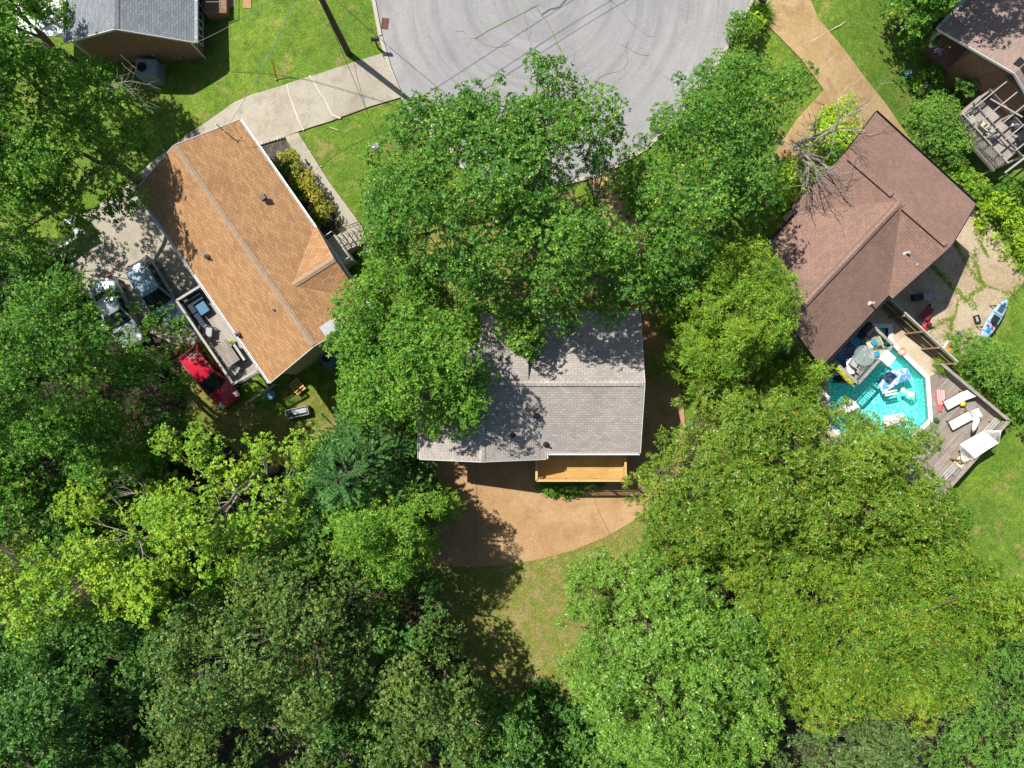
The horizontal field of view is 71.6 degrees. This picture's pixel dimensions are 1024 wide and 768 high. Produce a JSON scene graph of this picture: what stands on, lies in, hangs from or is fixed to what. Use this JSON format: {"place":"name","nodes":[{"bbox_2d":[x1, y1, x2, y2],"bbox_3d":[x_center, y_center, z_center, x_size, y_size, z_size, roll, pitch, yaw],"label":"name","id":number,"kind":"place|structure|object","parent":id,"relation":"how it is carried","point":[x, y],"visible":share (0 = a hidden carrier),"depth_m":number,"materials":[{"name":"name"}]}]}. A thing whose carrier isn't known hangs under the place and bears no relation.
{"place":"outdoors","nodes":[
{"label":"outdoors","id":0,"kind":"place"},
{"bbox_2d":[65,53,402,344],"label":"driveway","id":1,"kind":"structure","parent":0,"point":[268,114],"depth_m":44.66,"materials":[{"name":"concrete"}]},
{"bbox_2d":[88,274,144,348],"bbox_3d":[-25.213,-4.535,45.287,2.210,1.475,4.705,-27,90,0],"label":"parked car","id":2,"kind":"object","parent":1,"relation":"on","point":[114,308],"visible":0.59,"depth_m":45.02,"materials":[{"name":"silver paint"}]},
{"bbox_2d":[125,255,181,326],"bbox_3d":[-22.749,-5.831,45.202,2.210,1.645,4.605,-31,90,0],"label":"parked car","id":3,"kind":"object","parent":1,"relation":"on","point":[148,281],"visible":0.73,"depth_m":44.67,"materials":[{"name":"blue paint"}]},
{"bbox_2d":[0,226,526,767],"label":"woodland floor","id":4,"kind":"structure","parent":0,"point":[412,612],"depth_m":45.98,"materials":[{"name":"green plant"}]},
{"bbox_2d":[0,420,65,506],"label":"broadleaf tree","id":5,"kind":"object","parent":4,"relation":"on","point":[28,467],"visible":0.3,"depth_m":41.04,"materials":[{"name":"green plant"}]},
{"bbox_2d":[0,445,76,548],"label":"broadleaf tree","id":6,"kind":"object","parent":4,"relation":"on","point":[14,495],"visible":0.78,"depth_m":38.82,"materials":[{"name":"green plant"}]},
{"bbox_2d":[0,238,76,323],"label":"broadleaf tree","id":7,"kind":"object","parent":4,"relation":"on","point":[5,273],"visible":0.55,"depth_m":42.35,"materials":[{"name":"green plant"}]},
{"bbox_2d":[0,595,125,761],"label":"broadleaf tree","id":8,"kind":"object","parent":4,"relation":"on","point":[59,658],"visible":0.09,"depth_m":41.55,"materials":[{"name":"green plant"}]},
{"bbox_2d":[0,606,195,767],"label":"oak tree","id":9,"kind":"object","parent":4,"relation":"on","point":[27,708],"visible":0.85,"depth_m":36.53,"materials":[{"name":"green plant"}]},
{"bbox_2d":[0,261,199,479],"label":"broadleaf tree","id":10,"kind":"object","parent":4,"relation":"on","point":[22,373],"visible":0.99,"depth_m":35.39,"materials":[{"name":"green plant"}]},
{"bbox_2d":[9,477,212,591],"bbox_3d":[-23.897,9.397,41.814,10.975,8.815,5.763,31,90,0],"label":"broadleaf tree","id":11,"kind":"object","parent":4,"relation":"on","point":[42,516],"visible":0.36,"depth_m":39.89,"materials":[{"name":"green plant"}]},
{"bbox_2d":[64,444,171,495],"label":"broadleaf tree","id":12,"kind":"object","parent":4,"relation":"on","point":[127,468],"visible":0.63,"depth_m":38.04,"materials":[{"name":"green plant"}]},
{"bbox_2d":[29,655,211,767],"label":"broadleaf tree","id":13,"kind":"object","parent":4,"relation":"on","point":[101,733],"visible":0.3,"depth_m":40.49,"materials":[{"name":"green plant"}]},
{"bbox_2d":[49,435,192,530],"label":"broadleaf tree","id":14,"kind":"object","parent":4,"relation":"on","point":[66,473],"visible":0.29,"depth_m":42.57,"materials":[{"name":"green plant"}]},
{"bbox_2d":[0,466,258,651],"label":"broadleaf tree","id":15,"kind":"object","parent":4,"relation":"on","point":[44,598],"visible":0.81,"depth_m":35.72,"materials":[{"name":"green plant"}]},
{"bbox_2d":[95,559,245,680],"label":"broadleaf tree","id":16,"kind":"object","parent":4,"relation":"on","point":[132,630],"visible":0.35,"depth_m":39.75,"materials":[{"name":"green plant"}]},
{"bbox_2d":[136,681,317,767],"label":"oak tree","id":17,"kind":"object","parent":4,"relation":"on","point":[172,758],"visible":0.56,"depth_m":37.58,"materials":[{"name":"green plant"}]},
{"bbox_2d":[202,528,300,605],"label":"broadleaf tree","id":18,"kind":"object","parent":4,"relation":"on","point":[217,586],"visible":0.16,"depth_m":39.30,"materials":[{"name":"green plant"}]},
{"bbox_2d":[133,533,425,744],"bbox_3d":[-12.102,13.866,38.474,14.326,15.529,10.620,-34,90,0],"label":"oak tree","id":19,"kind":"object","parent":4,"relation":"on","point":[292,609],"visible":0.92,"depth_m":34.31,"materials":[{"name":"green plant"}]},
{"bbox_2d":[285,680,507,767],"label":"oak tree","id":20,"kind":"object","parent":4,"relation":"on","point":[406,757],"visible":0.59,"depth_m":37.75,"materials":[{"name":"green plant"}]},
{"bbox_2d":[311,673,509,767],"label":"broadleaf tree","id":21,"kind":"object","parent":4,"relation":"on","point":[358,720],"visible":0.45,"depth_m":40.46,"materials":[{"name":"green plant"}]},
{"bbox_2d":[364,612,496,742],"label":"oak tree","id":22,"kind":"object","parent":4,"relation":"on","point":[415,703],"visible":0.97,"depth_m":36.08,"materials":[{"name":"green plant"}]},
{"bbox_2d":[176,338,435,603],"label":"side lawn","id":23,"kind":"structure","parent":0,"point":[238,418],"depth_m":45.96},
{"bbox_2d":[178,342,240,408],"bbox_3d":[-19.249,-0.452,45.287,2.160,1.475,4.405,-39,90,0],"label":"parked car","id":24,"kind":"object","parent":23,"relation":"on","point":[198,362],"visible":0.94,"depth_m":44.88,"materials":[{"name":"red paint"}]},
{"bbox_2d":[132,417,324,589],"bbox_3d":[-14.907,5.077,39.407,9.802,13.641,9.381,43,90,0],"label":"broadleaf tree","id":25,"kind":"object","parent":23,"relation":"on","point":[165,518],"visible":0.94,"depth_m":36.11,"materials":[{"name":"green plant"}]},
{"bbox_2d":[284,450,361,551],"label":"broadleaf tree","id":26,"kind":"object","parent":23,"relation":"on","point":[309,529],"visible":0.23,"depth_m":37.72,"materials":[{"name":"green plant"}]},
{"bbox_2d":[279,447,376,528],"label":"spruce tree","id":27,"kind":"object","parent":23,"relation":"on","point":[310,499],"visible":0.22,"depth_m":38.36,"materials":[{"name":"green plant"}]},
{"bbox_2d":[278,518,386,594],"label":"broadleaf tree","id":28,"kind":"object","parent":23,"relation":"on","point":[321,577],"visible":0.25,"depth_m":38.18,"materials":[{"name":"green plant"}]},
{"bbox_2d":[295,397,436,521],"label":"spruce tree","id":29,"kind":"object","parent":23,"relation":"on","point":[349,436],"visible":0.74,"depth_m":38.45,"materials":[{"name":"green plant"}]},
{"bbox_2d":[317,472,466,590],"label":"star leaved tree","id":30,"kind":"object","parent":23,"relation":"on","point":[356,533],"visible":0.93,"depth_m":36.89,"materials":[{"name":"green plant"}]},
{"bbox_2d":[364,567,450,665],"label":"oak tree","id":31,"kind":"object","parent":23,"relation":"on","point":[427,593],"visible":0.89,"depth_m":38.57,"materials":[{"name":"green plant"}]},
{"bbox_2d":[366,446,453,535],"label":"tree","id":32,"kind":"object","parent":23,"relation":"on","point":[425,474],"visible":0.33,"depth_m":41.63,"materials":[{"name":"green plant"}]},
{"bbox_2d":[0,0,1023,767],"bbox_3d":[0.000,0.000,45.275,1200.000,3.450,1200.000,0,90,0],"label":"ground","id":33,"kind":"structure","parent":0,"point":[198,92],"depth_m":44.81,"materials":[{"name":"green plant"}]},
{"bbox_2d":[0,0,117,91],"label":"broadleaf tree","id":34,"kind":"object","parent":33,"relation":"on","point":[35,9],"visible":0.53,"depth_m":41.09,"materials":[{"name":"green plant"}]},
{"bbox_2d":[0,0,162,279],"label":"broadleaf tree","id":35,"kind":"object","parent":33,"relation":"on","point":[15,57],"visible":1,"depth_m":36.76,"materials":[{"name":"green plant"}]},
{"bbox_2d":[15,0,205,62],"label":"house","id":36,"kind":"structure","parent":33,"relation":"on","point":[130,31],"depth_m":42.47,"materials":[{"name":"grey"}]},
{"bbox_2d":[136,59,164,84],"bbox_3d":[-23.161,-20.019,45.428,1.450,1.180,1.300,2,90,0],"label":"air conditioner","id":37,"kind":"object","parent":33,"relation":"on","point":[150,71],"visible":0.99,"depth_m":44.90,"materials":[{"name":"metal"}]},
{"bbox_2d":[201,0,233,19],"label":"porch","id":38,"kind":"object","parent":33,"relation":"on","point":[216,9],"visible":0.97,"depth_m":44.07,"materials":[{"name":"brick"}]},
{"bbox_2d":[176,285,280,401],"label":"deck","id":39,"kind":"structure","parent":33,"relation":"on","point":[222,332],"depth_m":43.25,"materials":[{"name":"grey wood"}]},
{"bbox_2d":[176,300,209,332],"bbox_3d":[-19.246,-4.099,42.833,0.810,0.775,1.975,-34,90,0],"label":"sofa","id":40,"kind":"object","parent":39,"relation":"on","point":[197,317],"visible":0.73,"depth_m":42.77,"materials":[{"name":"fabric"}]},
{"bbox_2d":[214,340,239,366],"bbox_3d":[-17.054,-1.829,42.871,0.860,0.758,1.450,-34,90,0],"label":"dining table","id":41,"kind":"object","parent":39,"relation":"on","point":[227,353],"visible":0.98,"depth_m":42.49,"materials":[{"name":"beige wood"}]},
{"bbox_2d":[134,119,371,383],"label":"house","id":42,"kind":"structure","parent":33,"relation":"on","point":[250,244],"depth_m":40.36,"materials":[{"name":"beige"}]},
{"bbox_2d":[324,222,369,271],"bbox_3d":[-10.093,-8.316,43.306,3.113,2.660,1.900,-35,90,0],"label":"front porch","id":43,"kind":"object","parent":42,"relation":"attached to","point":[345,246],"visible":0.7,"depth_m":43.16,"materials":[{"name":"wood"}]},
{"bbox_2d":[261,139,355,271],"bbox_3d":[-12.536,-11.229,44.511,1.678,0.734,9.960,-33,90,0],"label":"planting bed","id":44,"kind":"object","parent":33,"relation":"on","point":[271,149],"visible":0.25,"depth_m":44.38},
{"bbox_2d":[287,161,315,190],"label":"shrub","id":45,"kind":"object","parent":44,"relation":"on","point":[295,178],"visible":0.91,"depth_m":43.09,"materials":[{"name":"yellow plant"}]},
{"bbox_2d":[296,178,328,209],"bbox_3d":[-12.209,-11.609,43.370,2.025,2.088,1.772,34,90,0],"label":"shrub","id":46,"kind":"object","parent":44,"relation":"on","point":[309,190],"visible":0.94,"depth_m":42.86,"materials":[{"name":"yellow plant"}]},
{"bbox_2d":[307,200,335,223],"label":"shrub","id":47,"kind":"object","parent":44,"relation":"on","point":[320,209],"visible":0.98,"depth_m":43.14,"materials":[{"name":"yellow plant"}]},
{"bbox_2d":[285,133,369,251],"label":"walkway","id":48,"kind":"structure","parent":33,"relation":"on","point":[343,213],"depth_m":43.96,"materials":[{"name":"concrete"}]},
{"bbox_2d":[319,0,351,56],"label":"utility pole","id":49,"kind":"object","parent":33,"relation":"on","point":[341,38],"visible":0.97,"depth_m":40.38,"materials":[{"name":"brown wood"}]},
{"bbox_2d":[319,254,500,442],"bbox_3d":[-5.162,-2.122,39.602,10.810,12.480,11.815,0,90,0],"label":"broadleaf tree","id":50,"kind":"object","parent":33,"relation":"on","point":[368,334],"visible":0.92,"depth_m":36.14,"materials":[{"name":"green plant"}]},
{"bbox_2d":[408,188,630,318],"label":"lawn","id":51,"kind":"structure","parent":33,"relation":"on","point":[591,297],"depth_m":43.73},
{"bbox_2d":[355,47,655,338],"bbox_3d":[-0.602,-9.816,36.602,15.385,14.444,14.769,0,90,0],"label":"oak tree","id":52,"kind":"object","parent":51,"relation":"on","point":[524,147],"visible":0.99,"depth_m":33.28,"materials":[{"name":"green plant"}]},
{"bbox_2d":[491,293,552,362],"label":"oak tree","id":53,"kind":"object","parent":33,"relation":"on","point":[515,325],"visible":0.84,"depth_m":37.50,"materials":[{"name":"green plant"}]},
{"bbox_2d":[417,311,644,461],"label":"house","id":54,"kind":"structure","parent":33,"relation":"on","point":[572,395],"depth_m":40.31,"materials":[{"name":"tile"}]},
{"bbox_2d":[533,482,605,500],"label":"shrubs","id":55,"kind":"object","parent":33,"relation":"on","point":[569,490],"visible":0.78,"depth_m":45.41,"materials":[{"name":"green plant"}]},
{"bbox_2d":[535,455,626,481],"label":"deck","id":56,"kind":"structure","parent":33,"relation":"on","point":[582,468],"depth_m":43.40,"materials":[{"name":"brown wood"}]},
{"bbox_2d":[619,247,716,314],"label":"broadleaf tree","id":57,"kind":"object","parent":33,"relation":"on","point":[669,284],"visible":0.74,"depth_m":37.61,"materials":[{"name":"green plant"}]},
{"bbox_2d":[601,44,819,282],"bbox_3d":[10.565,-11.803,37.874,11.025,11.890,13.063,0,90,0],"label":"broadleaf tree","id":58,"kind":"object","parent":33,"relation":"on","point":[729,173],"visible":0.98,"depth_m":35.77,"materials":[{"name":"green plant"}]},
{"bbox_2d":[644,233,807,406],"bbox_3d":[12.083,-3.500,39.910,7.269,10.540,9.427,29,90,0],"label":"mimosa tree","id":59,"kind":"object","parent":33,"relation":"on","point":[764,328],"visible":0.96,"depth_m":37.12,"materials":[{"name":"green plant"}]},
{"bbox_2d":[723,8,761,48],"bbox_3d":[13.879,-21.447,42.669,2.187,2.178,2.354,0,90,0],"label":"shrub","id":60,"kind":"object","parent":33,"relation":"on","point":[747,25],"visible":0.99,"depth_m":42.17,"materials":[{"name":"green plant"}]},
{"bbox_2d":[744,0,778,29],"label":"grass clump","id":61,"kind":"object","parent":33,"relation":"on","point":[767,13],"visible":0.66,"depth_m":43.08,"materials":[{"name":"green plant"}]},
{"bbox_2d":[752,343,833,407],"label":"broadleaf tree","id":62,"kind":"object","parent":33,"relation":"on","point":[809,382],"visible":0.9,"depth_m":40.79,"materials":[{"name":"green plant"}]},
{"bbox_2d":[768,91,864,213],"bbox_3d":[18.461,-13.714,42.484,3.248,3.300,7.784,37,90,0],"label":"bush","id":63,"kind":"object","parent":33,"relation":"on","point":[796,184],"visible":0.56,"depth_m":41.83,"materials":[{"name":"green plant"}]},
{"bbox_2d":[793,133,849,191],"bbox_3d":[18.599,-13.418,42.544,4.256,3.228,2.404,-43,90,0],"label":"bush","id":64,"kind":"object","parent":33,"relation":"on","point":[840,152],"visible":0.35,"depth_m":41.45,"materials":[{"name":"green plant"}]},
{"bbox_2d":[765,72,894,219],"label":"bare tree","id":65,"kind":"object","parent":33,"relation":"on","point":[801,153],"visible":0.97,"depth_m":39.29,"materials":[{"name":"grey plant"}]},
{"bbox_2d":[763,687,925,767],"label":"broadleaf tree","id":66,"kind":"object","parent":33,"relation":"on","point":[875,749],"visible":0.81,"depth_m":38.27,"materials":[{"name":"green plant"}]},
{"bbox_2d":[728,110,976,366],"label":"house","id":67,"kind":"structure","parent":33,"relation":"on","point":[893,231],"depth_m":40.17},
{"bbox_2d":[825,323,893,383],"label":"deck","id":68,"kind":"structure","parent":33,"relation":"on","point":[858,373],"depth_m":43.28,"materials":[{"name":"grey wood"}]},
{"bbox_2d":[833,341,863,368],"bbox_3d":[20.501,-2.081,43.442,1.300,0.014,1.900,42,90,0],"label":"rug","id":69,"kind":"object","parent":68,"relation":"on","point":[846,351],"visible":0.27,"depth_m":43.44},
{"bbox_2d":[811,309,947,469],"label":"pool terrace","id":70,"kind":"structure","parent":33,"relation":"on","point":[922,359],"depth_m":45.14,"materials":[{"name":"beige concrete"}]},
{"bbox_2d":[824,324,932,445],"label":"swimming pool","id":71,"kind":"structure","parent":70,"relation":"in","point":[866,394],"depth_m":46.35,"materials":[{"name":"liquid"}]},
{"bbox_2d":[877,368,911,393],"bbox_3d":[24.287,-0.309,45.085,2.100,0.170,1.129,-24,90,0],"label":"pool float","id":72,"kind":"object","parent":71,"relation":"in","point":[887,381],"visible":1,"depth_m":45.06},
{"bbox_2d":[880,299,958,364],"bbox_3d":[25.034,-3.238,44.615,5.852,2.770,0.261,43,90,0],"label":"fence","id":73,"kind":"object","parent":33,"relation":"on","point":[912,327],"visible":0.61,"depth_m":43.95,"materials":[{"name":"brown wood"}]},
{"bbox_2d":[877,0,962,55],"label":"broadleaf tree","id":74,"kind":"object","parent":33,"relation":"on","point":[935,8],"visible":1,"depth_m":40.77,"materials":[{"name":"green plant"}]},
{"bbox_2d":[862,363,1009,500],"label":"pool deck","id":75,"kind":"structure","parent":33,"relation":"on","point":[951,383],"depth_m":45.07,"materials":[{"name":"grey wood"}]},
{"bbox_2d":[942,390,975,409],"bbox_3d":[28.130,0.933,44.693,1.898,0.754,0.650,-29,90,0],"label":"sun lounger","id":76,"kind":"object","parent":75,"relation":"on","point":[960,397],"visible":1,"depth_m":44.66,"materials":[{"name":"white fabric"}]},
{"bbox_2d":[946,408,982,429],"bbox_3d":[28.447,2.203,44.693,1.898,0.754,0.650,-29,90,0],"label":"sun lounger","id":77,"kind":"object","parent":75,"relation":"on","point":[965,417],"visible":0.98,"depth_m":44.66,"materials":[{"name":"white fabric"}]},
{"bbox_2d":[950,429,1001,461],"bbox_3d":[28.966,3.691,44.449,3.149,1.242,1.239,-29,90,0],"label":"swing","id":78,"kind":"object","parent":75,"relation":"on","point":[975,446],"visible":0.99,"depth_m":43.91,"materials":[{"name":"white fabric"}]},
{"bbox_2d":[927,62,946,89],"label":"shrub","id":79,"kind":"object","parent":33,"relation":"on","point":[937,72],"visible":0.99,"depth_m":44.74,"materials":[{"name":"green plant"}]},
{"bbox_2d":[902,89,977,174],"bbox_3d":[26.702,-15.640,44.305,3.415,3.333,5.708,-23,90,0],"label":"bush","id":80,"kind":"object","parent":33,"relation":"on","point":[946,113],"visible":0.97,"depth_m":43.56,"materials":[{"name":"green plant"}]},
{"bbox_2d":[930,349,965,377],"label":"spiky plant","id":81,"kind":"object","parent":33,"relation":"on","point":[956,356],"visible":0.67,"depth_m":44.41,"materials":[{"name":"green plant"}]},
{"bbox_2d":[889,596,1023,767],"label":"broadleaf tree","id":82,"kind":"object","parent":33,"relation":"on","point":[1014,751],"visible":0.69,"depth_m":38.01,"materials":[{"name":"green plant"}]},
{"bbox_2d":[947,74,980,106],"bbox_3d":[28.822,-18.682,44.849,2.333,2.472,2.095,0,90,0],"label":"shrub","id":83,"kind":"object","parent":33,"relation":"on","point":[965,82],"visible":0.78,"depth_m":44.32,"materials":[{"name":"green plant"}]},
{"bbox_2d":[942,156,992,202],"bbox_3d":[28.775,-12.847,44.961,3.345,2.224,2.246,43,90,0],"label":"bush","id":84,"kind":"object","parent":33,"relation":"on","point":[962,172],"visible":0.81,"depth_m":44.48,"materials":[{"name":"green plant"}]},
{"bbox_2d":[922,0,1023,117],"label":"house","id":85,"kind":"structure","parent":33,"relation":"on","point":[983,41],"depth_m":42.09,"materials":[{"name":"brown"}]},
{"bbox_2d":[941,75,1023,176],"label":"pergola","id":86,"kind":"object","parent":33,"relation":"on","point":[998,150],"visible":0.76,"depth_m":44.11,"materials":[{"name":"grey wood"}]},
{"bbox_2d":[946,327,1021,392],"bbox_3d":[29.510,-1.697,44.462,4.432,3.391,4.142,40,90,0],"label":"bush","id":87,"kind":"object","parent":33,"relation":"on","point":[996,371],"visible":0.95,"depth_m":43.66,"materials":[{"name":"green plant"}]},
{"bbox_2d":[976,299,1007,336],"bbox_3d":[30.833,-4.150,45.487,0.959,1.110,2.900,32,90,0],"label":"kayak","id":88,"kind":"object","parent":33,"relation":"on","point":[992,322],"visible":0.94,"depth_m":45.31,"materials":[{"name":"white plastic"}]},
{"bbox_2d":[973,187,1023,271],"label":"hedge","id":89,"kind":"object","parent":33,"relation":"on","point":[994,206],"visible":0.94,"depth_m":44.55,"materials":[{"name":"green plant"}]},
{"bbox_2d":[981,365,1023,430],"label":"bush","id":90,"kind":"object","parent":33,"relation":"on","point":[1017,393],"visible":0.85,"depth_m":44.97,"materials":[{"name":"green plant"}]},
{"bbox_2d":[982,186,1023,217],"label":"bush","id":91,"kind":"object","parent":33,"relation":"on","point":[1008,196],"visible":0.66,"depth_m":44.58,"materials":[{"name":"green plant"}]},
{"bbox_2d":[993,171,1023,203],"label":"bush","id":92,"kind":"object","parent":33,"relation":"on","point":[1005,182],"visible":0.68,"depth_m":44.50,"materials":[{"name":"green plant"}]},
{"bbox_2d":[428,514,648,745],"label":"back lawn","id":93,"kind":"structure","parent":0,"point":[509,614],"depth_m":45.94,"materials":[{"name":"plant"}]},
{"bbox_2d":[460,688,546,767],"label":"broadleaf tree","id":94,"kind":"object","parent":93,"relation":"on","point":[513,748],"visible":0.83,"depth_m":39.48,"materials":[{"name":"green plant"}]},
{"bbox_2d":[503,669,628,767],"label":"broadleaf tree","id":95,"kind":"object","parent":93,"relation":"on","point":[563,719],"visible":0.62,"depth_m":42.74,"materials":[{"name":"green plant"}]},
{"bbox_2d":[545,698,636,767],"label":"broadleaf tree","id":96,"kind":"object","parent":93,"relation":"on","point":[597,760],"visible":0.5,"depth_m":41.27,"materials":[{"name":"green plant"}]},
{"bbox_2d":[432,170,684,566],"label":"driveway","id":97,"kind":"structure","parent":0,"point":[519,518],"depth_m":45.90,"materials":[{"name":"concrete"}]},
{"bbox_2d":[376,0,749,183],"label":"road","id":98,"kind":"structure","parent":0,"point":[428,42],"depth_m":43.56,"materials":[{"name":"asphalt"}]},
{"bbox_2d":[415,0,753,187],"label":"kerb","id":99,"kind":"structure","parent":98,"relation":"on","point":[656,137],"depth_m":43.50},
{"bbox_2d":[583,392,1023,767],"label":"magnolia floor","id":100,"kind":"structure","parent":0,"point":[791,727],"depth_m":45.97,"materials":[{"name":"green plant"}]},
{"bbox_2d":[553,532,786,767],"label":"magnolia tree","id":101,"kind":"object","parent":100,"relation":"on","point":[653,744],"visible":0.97,"depth_m":35.15,"materials":[{"name":"green plant"}]},
{"bbox_2d":[620,368,976,572],"bbox_3d":[14.908,4.856,39.561,17.389,13.287,11.939,0,90,0],"label":"magnolia tree","id":102,"kind":"object","parent":100,"relation":"on","point":[793,439],"visible":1,"depth_m":35.80,"materials":[{"name":"green plant"}]},
{"bbox_2d":[697,516,1023,737],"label":"magnolia tree","id":103,"kind":"object","parent":100,"relation":"on","point":[856,672],"visible":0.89,"depth_m":34.44,"materials":[{"name":"green plant"}]},
{"bbox_2d":[845,635,976,737],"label":"magnolia tree","id":104,"kind":"object","parent":100,"relation":"on","point":[916,702],"visible":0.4,"depth_m":36.29,"materials":[{"name":"green plant"}]},
{"bbox_2d":[755,0,909,208],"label":"driveway","id":105,"kind":"structure","parent":0,"point":[798,28],"depth_m":43.55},
{"bbox_2d":[893,208,1023,368],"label":"patio","id":106,"kind":"structure","parent":0,"point":[996,272],"depth_m":45.91,"materials":[{"name":"concrete"}]},
{"bbox_2d":[930,223,1023,340],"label":"weeds","id":107,"kind":"object","parent":106,"relation":"on","point":[979,278],"visible":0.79,"depth_m":45.88,"materials":[{"name":"green plant"}]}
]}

